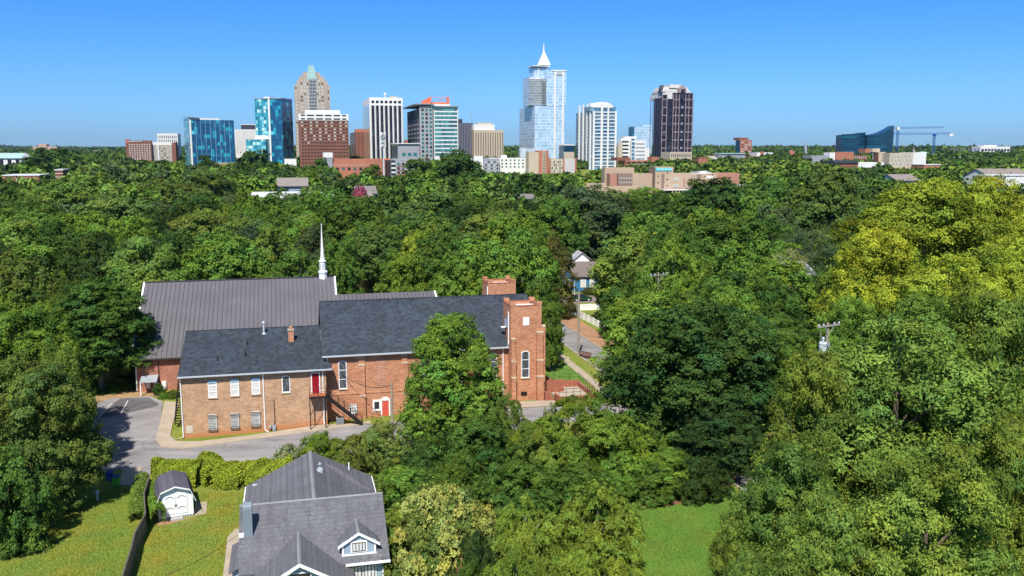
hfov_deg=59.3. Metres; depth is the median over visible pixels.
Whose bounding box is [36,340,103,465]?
broadleaf tree
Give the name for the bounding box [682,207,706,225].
broadleaf tree
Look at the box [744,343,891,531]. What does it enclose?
broadleaf tree
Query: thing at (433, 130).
office tower
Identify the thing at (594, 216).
broadleaf tree
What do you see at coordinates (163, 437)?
sidewalk
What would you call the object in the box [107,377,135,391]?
shrub
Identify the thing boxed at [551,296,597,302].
cross street
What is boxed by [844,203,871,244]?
broadleaf tree
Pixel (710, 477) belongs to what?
shrub
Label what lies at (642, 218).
broadleaf tree
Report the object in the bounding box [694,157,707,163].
brick house
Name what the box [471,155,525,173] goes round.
apartment block
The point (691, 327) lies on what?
broadleaf tree
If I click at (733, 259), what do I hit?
broadleaf tree
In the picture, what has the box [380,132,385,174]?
cell tower
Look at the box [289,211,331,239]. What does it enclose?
broadleaf tree
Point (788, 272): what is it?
broadleaf tree
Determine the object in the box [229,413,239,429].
basement window
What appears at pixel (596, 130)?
apartment tower
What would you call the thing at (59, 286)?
broadleaf tree
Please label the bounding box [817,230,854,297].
broadleaf tree
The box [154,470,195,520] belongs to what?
garden shed
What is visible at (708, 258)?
broadleaf tree
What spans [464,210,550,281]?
broadleaf tree
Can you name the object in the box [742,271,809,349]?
broadleaf tree
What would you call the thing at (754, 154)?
office block
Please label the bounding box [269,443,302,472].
shrub
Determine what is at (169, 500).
door
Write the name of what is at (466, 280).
broadleaf tree
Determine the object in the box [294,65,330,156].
office tower
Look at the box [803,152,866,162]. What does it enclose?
brick block
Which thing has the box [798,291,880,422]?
broadleaf tree
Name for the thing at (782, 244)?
broadleaf tree
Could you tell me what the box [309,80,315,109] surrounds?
window
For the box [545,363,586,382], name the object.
church lawn
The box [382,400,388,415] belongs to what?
door
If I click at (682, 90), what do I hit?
arched window
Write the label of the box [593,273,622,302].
broadleaf tree
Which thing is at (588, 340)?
kerb
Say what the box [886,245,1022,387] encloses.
broadleaf tree
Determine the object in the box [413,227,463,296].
broadleaf tree
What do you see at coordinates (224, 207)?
broadleaf tree
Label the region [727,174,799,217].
broadleaf tree
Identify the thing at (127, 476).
driveway slab
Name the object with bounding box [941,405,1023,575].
broadleaf tree
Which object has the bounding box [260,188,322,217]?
broadleaf tree
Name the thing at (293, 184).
house
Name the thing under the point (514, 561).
broadleaf tree
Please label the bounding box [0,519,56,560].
shrub
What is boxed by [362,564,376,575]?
window
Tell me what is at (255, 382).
window
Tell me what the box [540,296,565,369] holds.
broadleaf tree
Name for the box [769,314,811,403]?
broadleaf tree
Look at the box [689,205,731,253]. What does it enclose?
broadleaf tree
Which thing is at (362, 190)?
flowering tree
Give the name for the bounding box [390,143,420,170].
office pavilion
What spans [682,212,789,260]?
broadleaf tree
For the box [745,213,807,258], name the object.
broadleaf tree
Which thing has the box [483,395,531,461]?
broadleaf tree
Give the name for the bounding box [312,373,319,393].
door
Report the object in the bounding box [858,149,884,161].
apartment block
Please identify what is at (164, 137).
office block
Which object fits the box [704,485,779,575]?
broadleaf tree
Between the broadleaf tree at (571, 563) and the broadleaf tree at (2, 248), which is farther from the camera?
the broadleaf tree at (2, 248)
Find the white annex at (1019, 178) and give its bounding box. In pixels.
[972,174,1023,191]
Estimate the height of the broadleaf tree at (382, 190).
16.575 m
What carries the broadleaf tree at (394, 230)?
on the ground at (198, 489)
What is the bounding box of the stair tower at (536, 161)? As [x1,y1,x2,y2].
[526,150,547,174]
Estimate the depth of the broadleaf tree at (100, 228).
180.05 m
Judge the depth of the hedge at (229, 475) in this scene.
91.55 m
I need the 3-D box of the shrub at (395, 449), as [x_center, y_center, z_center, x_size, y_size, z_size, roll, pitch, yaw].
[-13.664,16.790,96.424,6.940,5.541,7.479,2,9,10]
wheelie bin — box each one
[105,469,113,480]
[111,474,119,485]
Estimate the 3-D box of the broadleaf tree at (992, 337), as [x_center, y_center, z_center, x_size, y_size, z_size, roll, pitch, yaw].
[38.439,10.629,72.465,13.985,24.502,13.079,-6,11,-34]
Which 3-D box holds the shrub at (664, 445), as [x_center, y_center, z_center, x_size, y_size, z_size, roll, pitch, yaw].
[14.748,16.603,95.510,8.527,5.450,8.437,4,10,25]
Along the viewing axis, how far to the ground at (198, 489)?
89.15 m
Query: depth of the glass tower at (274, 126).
985.26 m
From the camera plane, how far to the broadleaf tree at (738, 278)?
131.85 m
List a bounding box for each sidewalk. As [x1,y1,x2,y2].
[156,401,370,447]
[553,352,614,398]
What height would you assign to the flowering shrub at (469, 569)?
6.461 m
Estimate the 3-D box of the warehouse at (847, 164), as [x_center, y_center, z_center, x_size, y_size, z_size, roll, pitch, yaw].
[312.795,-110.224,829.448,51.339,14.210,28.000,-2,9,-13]
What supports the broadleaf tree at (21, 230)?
on the ground at (198, 489)
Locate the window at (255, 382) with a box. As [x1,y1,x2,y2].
[251,377,260,395]
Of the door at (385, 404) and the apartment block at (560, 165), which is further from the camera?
the apartment block at (560, 165)
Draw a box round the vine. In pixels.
[147,477,165,525]
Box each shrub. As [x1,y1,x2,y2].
[0,436,70,560]
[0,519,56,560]
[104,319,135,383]
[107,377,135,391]
[107,387,123,393]
[151,383,166,396]
[157,392,167,399]
[165,389,179,399]
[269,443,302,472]
[291,429,346,458]
[328,433,382,472]
[357,420,413,473]
[366,472,395,511]
[375,462,427,512]
[384,526,413,574]
[385,493,417,537]
[396,434,459,482]
[400,458,493,516]
[425,407,534,486]
[445,527,504,575]
[453,556,482,575]
[469,457,568,518]
[527,459,637,521]
[538,400,562,448]
[579,287,594,295]
[595,448,660,498]
[608,423,680,461]
[615,461,684,509]
[671,454,735,506]
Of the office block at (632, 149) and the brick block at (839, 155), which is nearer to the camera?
the brick block at (839, 155)
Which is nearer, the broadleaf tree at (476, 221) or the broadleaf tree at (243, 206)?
the broadleaf tree at (476, 221)
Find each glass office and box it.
[181,116,235,164]
[835,125,894,153]
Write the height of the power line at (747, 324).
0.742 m
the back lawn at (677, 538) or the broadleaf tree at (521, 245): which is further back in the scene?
the broadleaf tree at (521, 245)
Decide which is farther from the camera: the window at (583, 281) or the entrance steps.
the window at (583, 281)
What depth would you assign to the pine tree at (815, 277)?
143.57 m
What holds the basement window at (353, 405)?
in the brick church
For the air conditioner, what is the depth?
110.25 m
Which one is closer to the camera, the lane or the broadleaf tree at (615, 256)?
the lane
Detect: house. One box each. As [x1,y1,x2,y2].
[277,177,307,190]
[353,186,376,195]
[515,194,536,199]
[559,250,597,291]
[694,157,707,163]
[782,261,815,281]
[883,174,920,182]
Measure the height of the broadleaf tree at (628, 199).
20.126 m
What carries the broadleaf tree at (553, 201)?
on the ground at (198, 489)
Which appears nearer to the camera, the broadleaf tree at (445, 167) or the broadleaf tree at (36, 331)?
the broadleaf tree at (36, 331)
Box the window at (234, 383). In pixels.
[230,379,239,396]
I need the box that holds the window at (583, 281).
[580,279,585,286]
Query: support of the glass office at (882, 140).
on the ground at (198, 489)
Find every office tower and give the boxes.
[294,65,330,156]
[363,93,402,158]
[403,96,458,161]
[628,125,651,152]
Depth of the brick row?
756.03 m
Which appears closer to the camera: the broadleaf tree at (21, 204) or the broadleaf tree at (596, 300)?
the broadleaf tree at (596, 300)
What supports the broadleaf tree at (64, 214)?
on the ground at (198, 489)
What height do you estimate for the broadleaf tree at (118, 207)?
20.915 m
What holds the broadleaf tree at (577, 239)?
on the ground at (198, 489)
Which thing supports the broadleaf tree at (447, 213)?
on the ground at (198, 489)
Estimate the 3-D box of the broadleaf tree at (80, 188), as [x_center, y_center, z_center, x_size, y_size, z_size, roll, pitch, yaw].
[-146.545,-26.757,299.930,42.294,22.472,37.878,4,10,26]
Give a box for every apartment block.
[152,142,179,161]
[384,159,411,176]
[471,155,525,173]
[548,158,576,174]
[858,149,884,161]
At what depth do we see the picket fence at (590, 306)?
179.15 m
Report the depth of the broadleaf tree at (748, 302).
111.93 m
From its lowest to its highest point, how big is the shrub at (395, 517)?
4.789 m
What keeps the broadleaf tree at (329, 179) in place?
on the ground at (198, 489)
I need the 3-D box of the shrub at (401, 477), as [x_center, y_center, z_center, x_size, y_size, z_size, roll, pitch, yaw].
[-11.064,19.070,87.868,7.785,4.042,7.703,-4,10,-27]
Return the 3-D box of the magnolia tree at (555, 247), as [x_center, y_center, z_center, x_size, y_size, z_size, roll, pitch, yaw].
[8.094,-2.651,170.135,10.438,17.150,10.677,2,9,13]
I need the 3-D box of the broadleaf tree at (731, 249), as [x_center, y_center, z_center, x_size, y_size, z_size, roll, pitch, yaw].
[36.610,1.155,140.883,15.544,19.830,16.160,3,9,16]
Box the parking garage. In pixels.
[611,157,658,166]
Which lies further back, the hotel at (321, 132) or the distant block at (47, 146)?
the distant block at (47, 146)
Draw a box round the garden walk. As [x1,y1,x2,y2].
[223,528,238,575]
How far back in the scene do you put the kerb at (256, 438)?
106.11 m
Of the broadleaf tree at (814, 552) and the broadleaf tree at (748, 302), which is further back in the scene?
the broadleaf tree at (748, 302)
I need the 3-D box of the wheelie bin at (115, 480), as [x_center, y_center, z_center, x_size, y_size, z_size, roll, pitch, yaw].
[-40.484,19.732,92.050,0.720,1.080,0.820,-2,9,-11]
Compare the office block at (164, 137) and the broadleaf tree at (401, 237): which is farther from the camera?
the office block at (164, 137)
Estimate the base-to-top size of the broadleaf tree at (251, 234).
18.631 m
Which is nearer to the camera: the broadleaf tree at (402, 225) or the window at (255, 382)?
the window at (255, 382)
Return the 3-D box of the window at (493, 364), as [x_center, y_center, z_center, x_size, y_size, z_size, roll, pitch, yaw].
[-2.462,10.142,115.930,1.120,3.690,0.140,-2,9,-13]
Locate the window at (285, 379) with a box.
[282,375,290,393]
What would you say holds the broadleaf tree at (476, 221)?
on the ground at (198, 489)
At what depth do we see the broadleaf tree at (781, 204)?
232.37 m
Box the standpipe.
[94,490,99,500]
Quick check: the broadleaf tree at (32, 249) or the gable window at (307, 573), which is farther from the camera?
the broadleaf tree at (32, 249)
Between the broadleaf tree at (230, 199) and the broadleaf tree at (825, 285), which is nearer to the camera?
the broadleaf tree at (825, 285)
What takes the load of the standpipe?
on the grass at (94, 507)
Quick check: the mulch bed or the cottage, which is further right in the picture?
the mulch bed
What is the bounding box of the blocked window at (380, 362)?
[376,357,385,385]
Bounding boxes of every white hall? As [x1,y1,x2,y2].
[284,158,296,165]
[962,168,1023,184]
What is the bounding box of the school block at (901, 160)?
[882,152,926,168]
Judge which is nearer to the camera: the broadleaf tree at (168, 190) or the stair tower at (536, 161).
the broadleaf tree at (168, 190)
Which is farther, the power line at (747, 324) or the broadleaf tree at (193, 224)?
the broadleaf tree at (193, 224)
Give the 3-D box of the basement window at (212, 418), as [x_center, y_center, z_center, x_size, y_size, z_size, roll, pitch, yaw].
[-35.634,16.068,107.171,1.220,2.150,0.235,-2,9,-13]
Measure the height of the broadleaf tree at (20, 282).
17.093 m
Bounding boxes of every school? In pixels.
[2,174,50,184]
[584,167,746,193]
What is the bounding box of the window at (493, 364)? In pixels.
[489,353,496,379]
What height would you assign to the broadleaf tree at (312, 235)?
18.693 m
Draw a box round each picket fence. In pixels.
[570,308,604,327]
[575,303,599,309]
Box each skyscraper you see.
[518,44,566,158]
[649,84,693,159]
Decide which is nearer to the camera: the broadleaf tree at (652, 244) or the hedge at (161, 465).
the hedge at (161, 465)
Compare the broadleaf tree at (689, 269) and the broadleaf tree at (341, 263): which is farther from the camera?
the broadleaf tree at (341, 263)
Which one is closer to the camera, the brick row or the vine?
the vine
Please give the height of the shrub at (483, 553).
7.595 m
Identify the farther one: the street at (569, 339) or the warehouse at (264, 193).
the warehouse at (264, 193)
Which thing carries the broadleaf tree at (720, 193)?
on the ground at (198, 489)
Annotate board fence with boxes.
[122,476,149,575]
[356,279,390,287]
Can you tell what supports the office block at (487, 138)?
on the ground at (198, 489)
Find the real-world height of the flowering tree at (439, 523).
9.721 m
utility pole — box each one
[390,382,393,422]
[577,292,579,355]
[650,272,667,288]
[818,321,839,354]
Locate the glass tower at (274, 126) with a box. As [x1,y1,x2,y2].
[246,97,293,163]
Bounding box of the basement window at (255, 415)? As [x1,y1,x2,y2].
[250,411,260,427]
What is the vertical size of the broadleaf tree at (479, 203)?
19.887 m
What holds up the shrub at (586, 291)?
on the ground at (198, 489)
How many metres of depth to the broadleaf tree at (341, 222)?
235.47 m
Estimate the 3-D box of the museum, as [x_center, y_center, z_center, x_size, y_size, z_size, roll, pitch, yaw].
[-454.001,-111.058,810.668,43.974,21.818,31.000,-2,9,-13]
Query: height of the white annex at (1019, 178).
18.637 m
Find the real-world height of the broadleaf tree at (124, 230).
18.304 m
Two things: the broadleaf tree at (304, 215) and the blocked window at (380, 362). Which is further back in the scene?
the broadleaf tree at (304, 215)
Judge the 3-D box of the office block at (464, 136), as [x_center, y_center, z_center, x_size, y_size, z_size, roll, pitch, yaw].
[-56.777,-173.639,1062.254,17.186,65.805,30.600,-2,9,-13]
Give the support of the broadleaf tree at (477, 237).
on the ground at (198, 489)
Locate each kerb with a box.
[155,424,363,448]
[561,322,754,458]
[564,344,742,489]
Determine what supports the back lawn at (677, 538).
on the ground at (198, 489)
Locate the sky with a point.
(89, 73)
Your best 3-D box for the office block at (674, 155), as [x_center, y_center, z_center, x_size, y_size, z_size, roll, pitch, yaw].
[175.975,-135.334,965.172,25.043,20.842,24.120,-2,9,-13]
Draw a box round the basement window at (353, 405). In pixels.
[348,404,357,414]
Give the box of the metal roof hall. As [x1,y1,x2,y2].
[131,225,436,395]
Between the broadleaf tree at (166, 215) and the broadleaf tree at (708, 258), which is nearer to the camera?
the broadleaf tree at (708, 258)
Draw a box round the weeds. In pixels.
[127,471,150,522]
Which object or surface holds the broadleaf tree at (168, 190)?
on the ground at (198, 489)
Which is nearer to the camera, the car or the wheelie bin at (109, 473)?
the wheelie bin at (109, 473)
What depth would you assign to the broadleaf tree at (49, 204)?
260.55 m
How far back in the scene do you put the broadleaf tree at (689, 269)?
134.09 m
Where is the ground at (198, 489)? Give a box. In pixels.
[0,169,804,575]
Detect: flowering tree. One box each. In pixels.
[352,184,366,203]
[381,477,500,575]
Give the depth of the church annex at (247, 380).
108.82 m
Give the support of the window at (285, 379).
in the church annex at (247, 380)
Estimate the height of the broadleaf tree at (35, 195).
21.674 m
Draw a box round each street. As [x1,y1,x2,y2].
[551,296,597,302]
[562,325,762,490]
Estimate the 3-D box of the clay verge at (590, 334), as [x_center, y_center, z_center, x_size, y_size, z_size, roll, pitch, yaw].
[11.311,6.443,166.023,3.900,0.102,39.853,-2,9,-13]
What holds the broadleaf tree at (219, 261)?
on the ground at (198, 489)
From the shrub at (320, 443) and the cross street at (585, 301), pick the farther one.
the cross street at (585, 301)
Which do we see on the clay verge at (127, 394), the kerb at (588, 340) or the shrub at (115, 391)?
the shrub at (115, 391)
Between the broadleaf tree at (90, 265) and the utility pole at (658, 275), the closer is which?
the utility pole at (658, 275)
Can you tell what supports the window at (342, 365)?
in the brick church
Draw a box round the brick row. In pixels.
[911,164,946,168]
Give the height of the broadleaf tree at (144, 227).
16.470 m
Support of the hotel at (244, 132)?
on the ground at (198, 489)
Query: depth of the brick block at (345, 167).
755.10 m
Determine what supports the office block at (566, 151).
on the ground at (198, 489)
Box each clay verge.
[94,390,168,401]
[560,312,612,345]
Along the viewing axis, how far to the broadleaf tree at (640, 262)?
152.15 m
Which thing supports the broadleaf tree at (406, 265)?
on the ground at (198, 489)
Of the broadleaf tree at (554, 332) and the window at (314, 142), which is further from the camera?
the window at (314, 142)
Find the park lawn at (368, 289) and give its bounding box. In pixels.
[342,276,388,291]
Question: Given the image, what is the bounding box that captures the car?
[571,293,592,301]
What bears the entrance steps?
on the ground at (198, 489)
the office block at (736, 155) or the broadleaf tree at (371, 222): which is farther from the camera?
the office block at (736, 155)
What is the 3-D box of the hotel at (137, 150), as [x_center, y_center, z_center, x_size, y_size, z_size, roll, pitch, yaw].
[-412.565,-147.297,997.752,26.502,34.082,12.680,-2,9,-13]
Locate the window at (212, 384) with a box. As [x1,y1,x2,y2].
[208,380,217,398]
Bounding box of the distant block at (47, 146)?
[33,144,60,149]
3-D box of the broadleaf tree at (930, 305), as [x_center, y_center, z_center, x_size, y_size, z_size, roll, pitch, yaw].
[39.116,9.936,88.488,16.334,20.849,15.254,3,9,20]
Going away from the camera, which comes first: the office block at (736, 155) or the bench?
the bench
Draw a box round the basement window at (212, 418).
[207,414,217,431]
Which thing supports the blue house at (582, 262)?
on the ground at (198, 489)
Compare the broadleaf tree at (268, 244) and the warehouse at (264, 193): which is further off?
the warehouse at (264, 193)
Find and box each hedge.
[150,456,207,487]
[193,450,292,489]
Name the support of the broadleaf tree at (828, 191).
on the ground at (198, 489)
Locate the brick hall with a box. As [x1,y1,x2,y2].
[54,169,69,180]
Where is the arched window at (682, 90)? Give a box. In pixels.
[681,89,684,100]
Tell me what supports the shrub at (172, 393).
on the ground at (198, 489)
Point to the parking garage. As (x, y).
(623, 161)
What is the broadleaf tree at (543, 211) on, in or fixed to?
on the ground at (198, 489)
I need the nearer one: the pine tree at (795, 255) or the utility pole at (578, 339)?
the utility pole at (578, 339)
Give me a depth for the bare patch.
83.07 m
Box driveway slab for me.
[120,467,141,484]
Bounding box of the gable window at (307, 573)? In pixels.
[288,571,311,575]
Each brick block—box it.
[323,152,385,178]
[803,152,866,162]
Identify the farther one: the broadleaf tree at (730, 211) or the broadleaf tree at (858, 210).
the broadleaf tree at (730, 211)
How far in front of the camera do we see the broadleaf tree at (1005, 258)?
102.82 m
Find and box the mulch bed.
[640,464,736,505]
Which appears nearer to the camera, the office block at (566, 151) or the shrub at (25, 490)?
the shrub at (25, 490)
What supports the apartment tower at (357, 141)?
on the ground at (198, 489)
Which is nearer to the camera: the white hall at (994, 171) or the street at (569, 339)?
the street at (569, 339)
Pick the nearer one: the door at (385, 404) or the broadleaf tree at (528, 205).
the door at (385, 404)
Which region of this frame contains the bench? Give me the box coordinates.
[579,351,591,358]
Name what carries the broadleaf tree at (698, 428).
on the ground at (198, 489)
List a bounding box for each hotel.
[125,139,152,161]
[235,124,255,158]
[298,110,348,166]
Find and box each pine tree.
[742,247,813,326]
[767,219,841,291]
[791,259,839,327]
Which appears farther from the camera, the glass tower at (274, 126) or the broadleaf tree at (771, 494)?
the glass tower at (274, 126)
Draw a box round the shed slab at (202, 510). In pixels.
[194,501,206,515]
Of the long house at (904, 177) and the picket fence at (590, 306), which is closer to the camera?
the picket fence at (590, 306)
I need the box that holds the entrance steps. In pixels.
[544,366,595,402]
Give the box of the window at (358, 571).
[351,565,362,575]
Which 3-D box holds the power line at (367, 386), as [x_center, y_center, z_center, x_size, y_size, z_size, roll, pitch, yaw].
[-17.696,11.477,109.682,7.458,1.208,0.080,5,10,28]
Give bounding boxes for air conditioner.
[336,416,343,424]
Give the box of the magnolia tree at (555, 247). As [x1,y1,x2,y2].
[537,230,579,319]
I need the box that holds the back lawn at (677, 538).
[630,491,740,575]
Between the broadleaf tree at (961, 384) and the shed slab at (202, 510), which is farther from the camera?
the shed slab at (202, 510)
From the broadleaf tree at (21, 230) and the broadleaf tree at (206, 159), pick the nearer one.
the broadleaf tree at (21, 230)
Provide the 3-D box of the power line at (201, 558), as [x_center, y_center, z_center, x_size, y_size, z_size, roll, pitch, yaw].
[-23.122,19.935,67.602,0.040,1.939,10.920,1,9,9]
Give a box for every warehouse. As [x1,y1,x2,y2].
[251,191,321,194]
[819,160,883,167]
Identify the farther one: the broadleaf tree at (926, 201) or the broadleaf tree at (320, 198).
the broadleaf tree at (320, 198)
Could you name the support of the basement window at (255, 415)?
in the church annex at (247, 380)
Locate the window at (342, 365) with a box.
[338,361,347,389]
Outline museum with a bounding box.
[0,153,29,165]
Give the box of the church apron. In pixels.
[480,400,554,407]
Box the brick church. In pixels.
[318,276,545,421]
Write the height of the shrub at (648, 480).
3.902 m
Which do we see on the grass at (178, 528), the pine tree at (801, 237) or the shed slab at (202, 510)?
the shed slab at (202, 510)
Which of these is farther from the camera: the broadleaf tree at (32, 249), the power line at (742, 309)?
the broadleaf tree at (32, 249)
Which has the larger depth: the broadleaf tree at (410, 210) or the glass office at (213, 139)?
the glass office at (213, 139)
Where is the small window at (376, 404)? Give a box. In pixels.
[374,402,378,408]
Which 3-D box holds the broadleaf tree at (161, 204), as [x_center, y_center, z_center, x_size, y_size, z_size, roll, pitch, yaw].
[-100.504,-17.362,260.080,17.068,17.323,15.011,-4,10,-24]
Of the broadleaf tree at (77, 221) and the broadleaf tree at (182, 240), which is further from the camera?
the broadleaf tree at (77, 221)
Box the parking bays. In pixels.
[95,397,158,418]
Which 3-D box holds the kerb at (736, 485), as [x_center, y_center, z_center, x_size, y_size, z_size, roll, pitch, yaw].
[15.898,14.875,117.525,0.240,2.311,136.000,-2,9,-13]
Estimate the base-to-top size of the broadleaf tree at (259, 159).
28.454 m
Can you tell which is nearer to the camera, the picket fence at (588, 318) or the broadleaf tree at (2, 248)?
the broadleaf tree at (2, 248)
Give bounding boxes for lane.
[79,396,641,479]
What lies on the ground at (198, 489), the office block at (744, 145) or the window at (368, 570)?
the office block at (744, 145)
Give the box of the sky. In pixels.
[0,0,1023,146]
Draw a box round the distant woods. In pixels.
[0,143,1023,234]
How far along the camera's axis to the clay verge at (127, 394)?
120.49 m
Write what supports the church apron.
on the ground at (198, 489)
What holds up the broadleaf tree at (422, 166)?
on the ground at (198, 489)
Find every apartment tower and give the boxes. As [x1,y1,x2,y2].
[350,129,364,157]
[576,102,616,169]
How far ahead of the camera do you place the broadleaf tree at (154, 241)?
178.60 m
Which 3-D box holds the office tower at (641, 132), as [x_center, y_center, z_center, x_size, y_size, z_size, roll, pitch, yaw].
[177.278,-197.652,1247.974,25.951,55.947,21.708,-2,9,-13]
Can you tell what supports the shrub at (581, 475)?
on the ground at (198, 489)
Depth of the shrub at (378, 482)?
85.56 m
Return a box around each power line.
[166,536,235,574]
[343,374,390,387]
[646,283,826,322]
[651,299,819,334]
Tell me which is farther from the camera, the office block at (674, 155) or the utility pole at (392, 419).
the office block at (674, 155)
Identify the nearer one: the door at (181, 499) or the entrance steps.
the door at (181, 499)
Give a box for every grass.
[0,487,146,575]
[131,492,243,575]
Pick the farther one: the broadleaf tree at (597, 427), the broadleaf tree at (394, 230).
the broadleaf tree at (394, 230)
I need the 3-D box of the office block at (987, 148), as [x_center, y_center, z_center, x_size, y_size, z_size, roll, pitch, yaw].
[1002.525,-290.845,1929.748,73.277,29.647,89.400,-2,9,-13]
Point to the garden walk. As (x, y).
(233, 534)
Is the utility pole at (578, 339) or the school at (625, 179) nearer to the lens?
the utility pole at (578, 339)
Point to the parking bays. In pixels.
(132, 405)
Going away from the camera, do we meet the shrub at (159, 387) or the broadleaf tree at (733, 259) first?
the shrub at (159, 387)
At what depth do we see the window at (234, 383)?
107.21 m
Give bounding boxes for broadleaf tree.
[0,193,53,221]
[0,206,60,242]
[0,211,62,255]
[0,240,24,312]
[0,240,93,282]
[0,249,58,325]
[0,288,93,441]
[0,344,119,516]
[8,253,69,302]
[9,193,64,210]
[12,185,61,215]
[16,147,88,167]
[26,289,82,338]
[31,214,76,253]
[33,174,134,210]
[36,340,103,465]
[38,275,164,387]
[43,275,101,338]
[54,229,119,307]
[55,209,93,224]
[55,210,114,234]
[61,220,124,255]
[68,192,164,229]
[94,215,163,241]
[98,233,191,322]
[114,236,161,267]
[124,176,200,206]
[129,220,162,235]
[142,201,193,238]
[144,200,170,224]
[147,233,176,246]
[152,230,196,272]
[165,206,231,250]
[171,224,274,280]
[174,191,227,224]
[179,168,241,198]
[194,155,219,167]
[196,208,226,224]
[205,197,231,214]
[214,208,261,226]
[216,192,247,207]
[216,210,264,265]
[226,192,268,222]
[226,209,294,240]
[228,149,278,175]
[232,218,301,278]
[233,218,283,270]
[258,249,345,294]
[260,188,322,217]
[267,203,305,226]
[277,222,335,275]
[282,214,332,252]
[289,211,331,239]
[300,187,357,238]
[306,170,331,180]
[311,157,332,174]
[311,193,390,245]
[323,233,364,293]
[332,174,358,181]
[340,223,382,276]
[347,224,400,281]
[351,222,402,291]
[359,164,384,176]
[363,215,403,227]
[372,184,387,197]
[372,224,437,283]
[373,247,432,292]
[380,214,406,229]
[385,220,408,235]
[387,189,482,225]
[390,157,441,184]
[392,229,434,291]
[397,309,511,456]
[401,210,461,254]
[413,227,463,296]
[419,206,460,229]
[425,236,507,296]
[432,148,485,181]
[435,201,484,228]
[453,205,559,262]
[455,193,514,214]
[456,227,508,264]
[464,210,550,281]
[475,227,565,316]
[482,544,548,575]
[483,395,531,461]
[491,493,564,575]
[497,422,568,484]
[507,197,544,216]
[508,205,567,262]
[513,391,654,475]
[525,215,561,271]
[525,276,561,345]
[539,183,640,260]
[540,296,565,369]
[541,198,590,266]
[543,478,647,575]
[545,195,583,221]
[547,534,643,575]
[586,279,694,407]
[587,225,661,307]
[591,289,789,470]
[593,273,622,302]
[595,282,635,338]
[601,191,647,242]
[602,209,658,256]
[614,239,667,313]
[615,186,673,206]
[621,210,686,242]
[628,217,712,301]
[631,188,675,221]
[631,229,709,348]
[637,446,706,499]
[666,174,767,223]
[670,391,768,483]
[675,269,765,312]
[681,275,777,371]
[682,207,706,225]
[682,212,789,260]
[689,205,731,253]
[700,253,722,268]
[702,312,807,431]
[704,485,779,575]
[710,231,779,302]
[712,243,755,269]
[719,423,859,575]
[721,206,738,219]
[723,540,767,575]
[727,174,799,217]
[728,193,786,233]
[742,202,806,242]
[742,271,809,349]
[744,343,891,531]
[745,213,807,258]
[749,253,822,339]
[762,301,1023,561]
[765,478,903,575]
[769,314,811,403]
[772,240,810,263]
[773,194,813,231]
[775,161,876,247]
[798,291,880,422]
[804,170,1018,325]
[806,220,928,346]
[806,229,852,271]
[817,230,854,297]
[826,425,1023,575]
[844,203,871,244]
[846,287,978,441]
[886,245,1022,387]
[907,269,1023,537]
[919,168,1023,295]
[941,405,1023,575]
[952,225,1023,382]
[987,188,1019,207]
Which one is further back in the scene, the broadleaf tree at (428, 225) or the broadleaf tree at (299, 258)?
the broadleaf tree at (428, 225)
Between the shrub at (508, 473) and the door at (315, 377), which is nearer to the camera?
the shrub at (508, 473)
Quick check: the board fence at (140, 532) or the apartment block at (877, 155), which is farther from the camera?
the apartment block at (877, 155)
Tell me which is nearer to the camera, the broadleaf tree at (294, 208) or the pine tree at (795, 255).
the pine tree at (795, 255)
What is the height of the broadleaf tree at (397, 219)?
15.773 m
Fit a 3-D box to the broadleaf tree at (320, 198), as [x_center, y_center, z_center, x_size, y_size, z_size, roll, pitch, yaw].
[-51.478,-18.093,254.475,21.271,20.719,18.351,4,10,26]
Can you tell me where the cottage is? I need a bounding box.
[228,451,390,575]
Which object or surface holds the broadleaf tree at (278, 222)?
on the ground at (198, 489)
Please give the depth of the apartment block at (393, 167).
735.37 m
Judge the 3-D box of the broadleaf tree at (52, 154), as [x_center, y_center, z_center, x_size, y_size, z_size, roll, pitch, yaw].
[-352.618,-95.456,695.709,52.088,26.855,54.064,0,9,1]
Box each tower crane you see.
[894,126,943,150]
[894,133,952,153]
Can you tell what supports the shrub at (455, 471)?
on the ground at (198, 489)
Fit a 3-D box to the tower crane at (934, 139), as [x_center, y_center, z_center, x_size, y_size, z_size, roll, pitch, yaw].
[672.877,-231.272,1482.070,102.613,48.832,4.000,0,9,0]
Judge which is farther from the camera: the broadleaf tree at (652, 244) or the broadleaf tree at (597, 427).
the broadleaf tree at (652, 244)
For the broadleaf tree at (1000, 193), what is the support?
on the ground at (198, 489)
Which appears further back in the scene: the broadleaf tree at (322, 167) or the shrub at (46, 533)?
the broadleaf tree at (322, 167)
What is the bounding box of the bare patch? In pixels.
[156,517,200,527]
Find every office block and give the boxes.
[157,133,181,155]
[458,119,472,160]
[472,123,503,157]
[559,144,573,158]
[617,137,649,162]
[661,152,691,160]
[704,153,744,159]
[733,138,751,152]
[745,152,772,157]
[950,145,1009,151]
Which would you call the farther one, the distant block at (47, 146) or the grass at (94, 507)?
the distant block at (47, 146)
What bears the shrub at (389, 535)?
on the ground at (198, 489)
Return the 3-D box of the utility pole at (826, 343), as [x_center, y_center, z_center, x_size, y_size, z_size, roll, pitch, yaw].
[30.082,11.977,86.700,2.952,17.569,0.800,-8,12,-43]
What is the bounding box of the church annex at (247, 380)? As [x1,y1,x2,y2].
[170,321,362,439]
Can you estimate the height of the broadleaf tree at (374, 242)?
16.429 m
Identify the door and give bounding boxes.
[164,494,175,514]
[175,493,187,513]
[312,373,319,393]
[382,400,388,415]
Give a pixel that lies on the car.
(583, 297)

